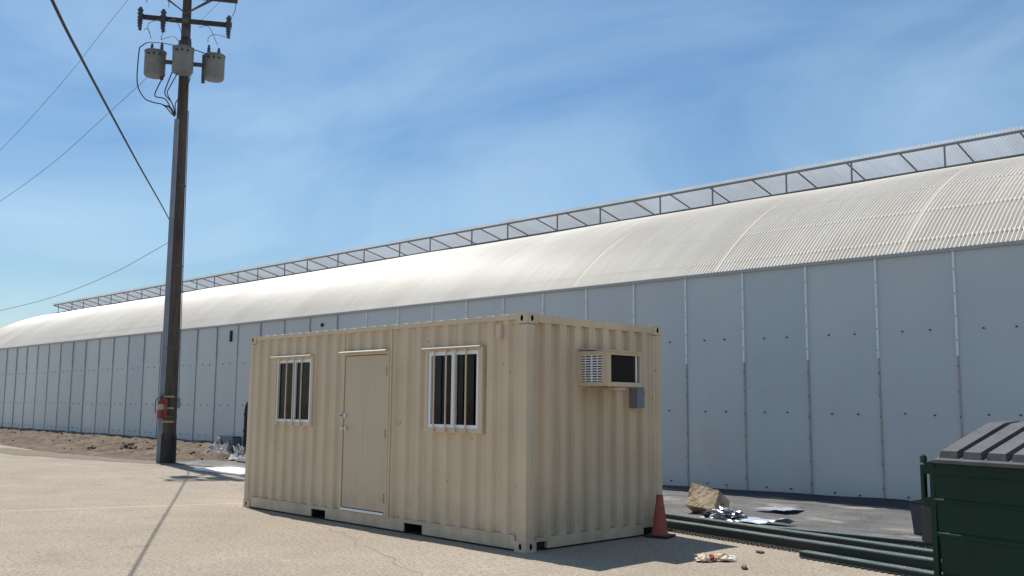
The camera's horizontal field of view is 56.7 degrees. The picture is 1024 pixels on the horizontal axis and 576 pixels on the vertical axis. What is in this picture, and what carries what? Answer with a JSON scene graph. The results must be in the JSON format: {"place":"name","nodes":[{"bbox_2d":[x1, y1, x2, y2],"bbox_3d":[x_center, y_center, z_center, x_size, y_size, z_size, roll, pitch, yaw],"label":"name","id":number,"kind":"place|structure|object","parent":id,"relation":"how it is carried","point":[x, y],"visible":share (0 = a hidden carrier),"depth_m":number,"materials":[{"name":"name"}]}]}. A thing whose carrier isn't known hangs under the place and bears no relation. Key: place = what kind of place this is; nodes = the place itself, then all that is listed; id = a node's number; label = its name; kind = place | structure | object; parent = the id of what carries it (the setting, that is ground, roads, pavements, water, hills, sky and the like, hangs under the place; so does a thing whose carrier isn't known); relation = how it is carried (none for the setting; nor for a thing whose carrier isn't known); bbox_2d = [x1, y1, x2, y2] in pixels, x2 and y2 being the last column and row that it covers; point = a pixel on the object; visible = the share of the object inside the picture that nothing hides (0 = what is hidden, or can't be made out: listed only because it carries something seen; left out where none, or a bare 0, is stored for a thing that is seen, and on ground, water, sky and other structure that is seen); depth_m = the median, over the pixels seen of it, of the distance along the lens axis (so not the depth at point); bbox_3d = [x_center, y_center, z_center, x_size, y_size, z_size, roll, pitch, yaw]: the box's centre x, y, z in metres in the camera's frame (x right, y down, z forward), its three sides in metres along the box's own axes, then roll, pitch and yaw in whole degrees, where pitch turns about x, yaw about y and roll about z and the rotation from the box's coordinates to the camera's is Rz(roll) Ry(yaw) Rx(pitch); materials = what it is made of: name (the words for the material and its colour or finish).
{"place":"outdoors","nodes":[
{"label":"outdoors","id":0,"kind":"place"},
{"bbox_2d":[8,0,127,141],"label":"thin wire","id":1,"kind":"object","parent":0,"point":[69,73],"visible":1,"depth_m":28.93,"materials":[{"name":"grey metal"}]},
{"bbox_2d":[0,445,899,575],"bbox_3d":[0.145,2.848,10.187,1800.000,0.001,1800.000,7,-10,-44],"label":"ground","id":2,"kind":"structure","parent":0,"point":[40,498],"depth_m":10.76,"materials":[{"name":"concrete"}]},
{"bbox_2d":[0,448,183,464],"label":"gravel strip","id":3,"kind":"object","parent":2,"relation":"on","point":[21,452],"visible":0.69,"depth_m":27.50,"materials":[{"name":"beige gravel"}]},
{"bbox_2d":[1,428,227,459],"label":"clods","id":4,"kind":"object","parent":2,"relation":"on","point":[122,443],"visible":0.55,"depth_m":30.71,"materials":[{"name":"brown soil"}]},
{"bbox_2d":[0,427,244,460],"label":"dirt bank","id":5,"kind":"structure","parent":2,"relation":"on","point":[43,439],"depth_m":30.76,"materials":[{"name":"brown soil"}]},
{"bbox_2d":[118,442,137,448],"bbox_3d":[-11.646,4.812,28.773,0.528,0.300,0.830,7,-10,-44],"label":"earth lump","id":6,"kind":"object","parent":5,"relation":"on","point":[126,445],"visible":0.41,"depth_m":28.57,"materials":[{"name":"brown soil"}]},
{"bbox_2d":[204,436,245,461],"bbox_3d":[-7.377,4.404,26.334,1.487,0.610,7.594,6,-9,-38],"label":"plastic heap","id":7,"kind":"object","parent":5,"relation":"on","point":[237,452],"visible":0.45,"depth_m":26.58,"materials":[{"name":"white plastic"}]},
{"bbox_2d":[217,436,239,445],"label":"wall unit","id":8,"kind":"structure","parent":5,"relation":"on","point":[234,440],"depth_m":29.48,"materials":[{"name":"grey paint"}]},
{"bbox_2d":[243,401,247,445],"bbox_3d":[-8.118,4.177,29.137,0.146,1.455,0.375,7,-10,-44],"label":"standpipe","id":9,"kind":"object","parent":5,"relation":"on","point":[245,425],"visible":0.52,"depth_m":29.17,"materials":[{"name":"black metal"}]},
{"bbox_2d":[136,0,237,462],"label":"utility pole","id":10,"kind":"object","parent":2,"relation":"on","point":[166,433],"visible":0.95,"depth_m":25.43,"materials":[{"name":"brown wood"}]},
{"bbox_2d":[2,78,146,199],"bbox_3d":[-15.437,-3.861,30.454,12.701,3.417,0.035,-5,-9,36],"label":"thin wire","id":11,"kind":"object","parent":10,"relation":"attached to","point":[77,141],"visible":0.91,"depth_m":28.85,"materials":[{"name":"grey metal"}]},
{"bbox_2d":[0,243,166,310],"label":"thin wire","id":12,"kind":"object","parent":10,"relation":"attached to","point":[89,283],"visible":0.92,"depth_m":28.55,"materials":[{"name":"grey metal"}]},
{"bbox_2d":[50,0,169,220],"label":"overhead cable","id":13,"kind":"object","parent":10,"relation":"attached to","point":[78,52],"visible":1,"depth_m":9.69,"materials":[{"name":"black plastic"}]},
{"bbox_2d":[144,43,166,78],"bbox_3d":[-9.703,-6.220,25.828,0.578,0.972,0.737,2,-7,-13],"label":"pole transformer","id":14,"kind":"object","parent":10,"relation":"attached to","point":[154,63],"visible":0.99,"depth_m":25.57,"materials":[{"name":"grey metal"}]},
{"bbox_2d":[155,395,167,417],"bbox_3d":[-9.128,3.078,24.693,0.275,0.610,0.173,-1,-7,9],"label":"fire extinguisher","id":15,"kind":"object","parent":10,"relation":"attached to","point":[161,408],"visible":1,"depth_m":24.65,"materials":[{"name":"red metal"}]},
{"bbox_2d":[172,38,194,75],"bbox_3d":[-8.870,-6.258,25.619,0.578,0.972,0.737,2,-7,-13],"label":"pole transformer","id":16,"kind":"object","parent":10,"relation":"attached to","point":[182,60],"visible":1,"depth_m":25.36,"materials":[{"name":"grey metal"}]},
{"bbox_2d":[203,45,225,82],"bbox_3d":[-8.205,-6.202,26.187,0.578,0.972,0.737,2,-7,-13],"label":"pole transformer","id":17,"kind":"object","parent":10,"relation":"attached to","point":[214,66],"visible":1,"depth_m":25.93,"materials":[{"name":"grey metal"}]},
{"bbox_2d":[175,460,244,467],"bbox_3d":[-7.557,4.505,24.503,2.003,0.054,6.118,6,-9,-37],"label":"tarp","id":18,"kind":"object","parent":2,"relation":"on","point":[218,463],"visible":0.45,"depth_m":24.39,"materials":[{"name":"grey fabric"}]},
{"bbox_2d":[193,467,244,475],"bbox_3d":[-5.860,4.127,21.240,1.000,0.040,3.500,7,-10,-44],"label":"plastic sheet","id":19,"kind":"object","parent":2,"relation":"on","point":[239,471],"visible":0.48,"depth_m":21.59,"materials":[{"name":"white"}]},
{"bbox_2d":[0,472,856,575],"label":"pebbles","id":20,"kind":"object","parent":2,"relation":"on","point":[238,532],"visible":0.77,"depth_m":11.28,"materials":[{"name":"stone"}]},
{"bbox_2d":[243,312,661,553],"bbox_3d":[-0.960,1.893,13.162,2.513,2.604,6.514,7,-10,-44],"label":"office container","id":21,"kind":"object","parent":2,"relation":"on","point":[526,432],"visible":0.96,"depth_m":11.50,"materials":[{"name":"beige paint"}]},
{"bbox_2d":[270,354,314,425],"bbox_3d":[-3.194,1.491,13.840,0.150,1.017,1.115,7,-10,-44],"label":"window","id":22,"kind":"structure","parent":21,"relation":"in","point":[293,384],"depth_m":13.80,"materials":[{"name":"beige paint"}]},
{"bbox_2d":[338,330,392,516],"bbox_3d":[-1.946,1.755,12.485,0.139,2.365,1.132,7,-10,-44],"label":"door","id":23,"kind":"structure","parent":21,"relation":"in","point":[366,399],"depth_m":12.44,"materials":[{"name":"beige paint"}]},
{"bbox_2d":[421,345,485,433],"bbox_3d":[-0.697,1.206,11.308,0.150,1.022,1.074,7,-10,-44],"label":"window","id":24,"kind":"structure","parent":21,"relation":"in","point":[455,376],"depth_m":11.27,"materials":[{"name":"beige paint"}]},
{"bbox_2d":[5,427,909,508],"bbox_3d":[-8.382,4.995,29.364,58.508,0.461,0.132,-6,-10,44],"label":"plastic liner","id":25,"kind":"object","parent":2,"relation":"on","point":[886,502],"visible":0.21,"depth_m":16.02,"materials":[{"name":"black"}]},
{"bbox_2d":[0,126,1023,499],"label":"warehouse","id":26,"kind":"structure","parent":2,"relation":"on","point":[850,328],"depth_m":18.32,"materials":[{"name":"grey"}]},
{"bbox_2d":[644,494,675,538],"bbox_3d":[1.806,2.783,11.600,0.310,0.505,0.310,-4,-8,31],"label":"traffic cone","id":27,"kind":"object","parent":2,"relation":"on","point":[659,530],"visible":1,"depth_m":11.53,"materials":[{"name":"orange rubber"}]},
{"bbox_2d":[695,553,736,560],"bbox_3d":[2.089,2.762,9.771,0.450,0.079,0.144,2,-7,-10],"label":"food wrapper","id":28,"kind":"object","parent":2,"relation":"on","point":[716,557],"visible":1,"depth_m":9.74,"materials":[{"name":"paper"}]},
{"bbox_2d":[741,564,747,569],"bbox_3d":[2.283,2.732,9.304,0.064,0.045,0.070,7,-10,-44],"label":"green scrap","id":29,"kind":"object","parent":2,"relation":"on","point":[744,566],"visible":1,"depth_m":9.29,"materials":[{"name":"green"}]},
{"bbox_2d":[662,488,932,548],"bbox_3d":[4.163,3.218,13.404,5.620,0.114,19.000,7,-10,-44],"label":"ground fabric","id":30,"kind":"object","parent":2,"relation":"on","point":[884,521],"visible":0.2,"depth_m":13.91,"materials":[{"name":"grey fabric"}]},
{"bbox_2d":[685,483,729,512],"bbox_3d":[2.900,3.167,13.997,0.469,0.355,0.485,4,-30,41],"label":"stone block","id":31,"kind":"object","parent":30,"relation":"on","point":[700,498],"depth_m":13.87,"materials":[{"name":"beige stone"}]},
{"bbox_2d":[699,508,719,517],"bbox_3d":[2.845,3.179,13.417,0.462,0.132,0.416,7,-10,-44],"label":"plastic scrap","id":32,"kind":"object","parent":30,"relation":"on","point":[706,514],"visible":0.4,"depth_m":13.35,"materials":[{"name":"black"}]},
{"bbox_2d":[709,506,747,522],"bbox_3d":[3.015,3.113,13.091,0.363,0.172,0.690,7,-10,-44],"label":"foil scrap","id":33,"kind":"object","parent":30,"relation":"on","point":[725,514],"visible":0.9,"depth_m":13.01,"materials":[{"name":"silver metal"}]},
{"bbox_2d":[739,517,794,523],"bbox_3d":[3.375,3.104,12.738,0.277,0.090,0.838,6,-9,-39],"label":"plastic sheet","id":34,"kind":"object","parent":30,"relation":"on","point":[757,520],"visible":1,"depth_m":12.66,"materials":[{"name":"white plastic"}]},
{"bbox_2d":[757,507,803,510],"bbox_3d":[3.976,3.282,14.128,0.420,0.026,0.600,7,-10,-44],"label":"plastic sheet","id":35,"kind":"object","parent":30,"relation":"on","point":[778,508],"visible":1,"depth_m":14.15,"materials":[{"name":"white plastic"}]},
{"bbox_2d":[759,524,932,547],"bbox_3d":[4.698,2.895,10.724,4.211,0.059,0.145,-6,-9,41],"label":"rack upright","id":36,"kind":"object","parent":30,"relation":"on","point":[908,542],"visible":0.43,"depth_m":11.12,"materials":[{"name":"green metal"}]},
{"bbox_2d":[907,499,923,534],"bbox_3d":[5.362,2.841,11.666,0.480,0.410,0.780,6,-9,-36],"label":"storage bin","id":37,"kind":"object","parent":30,"relation":"on","point":[916,506],"visible":0.21,"depth_m":11.78,"materials":[{"name":"grey plastic"}]},
{"bbox_2d":[666,519,942,572],"bbox_3d":[3.182,2.830,10.477,0.175,0.104,6.648,5,-9,-34],"label":"rack upright","id":38,"kind":"object","parent":2,"relation":"on","point":[889,557],"visible":0.62,"depth_m":10.40,"materials":[{"name":"green metal"}]},
{"bbox_2d":[799,550,942,575],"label":"rack upright","id":39,"kind":"object","parent":2,"relation":"on","point":[863,564],"visible":0.87,"depth_m":9.41,"materials":[{"name":"green metal"}]},
{"bbox_2d":[920,420,1023,575],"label":"dumpster","id":40,"kind":"object","parent":2,"relation":"on","point":[972,516],"visible":1,"depth_m":6.68,"materials":[{"name":"green metal"}]},
{"bbox_2d":[0,0,1023,327],"label":"sky","id":41,"kind":"structure","parent":0,"point":[329,126],"materials":[{"name":"blue"}]},
{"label":"bearer","id":42,"kind":"object","parent":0,"visible":0},
{"bbox_2d":[665,512,941,558],"bbox_3d":[3.452,2.893,10.983,0.175,0.104,7.004,5,-9,-34],"label":"rack upright","id":43,"kind":"object","parent":42,"relation":"on","point":[910,550],"visible":0.43,"depth_m":10.97,"materials":[{"name":"green metal"}]}
]}

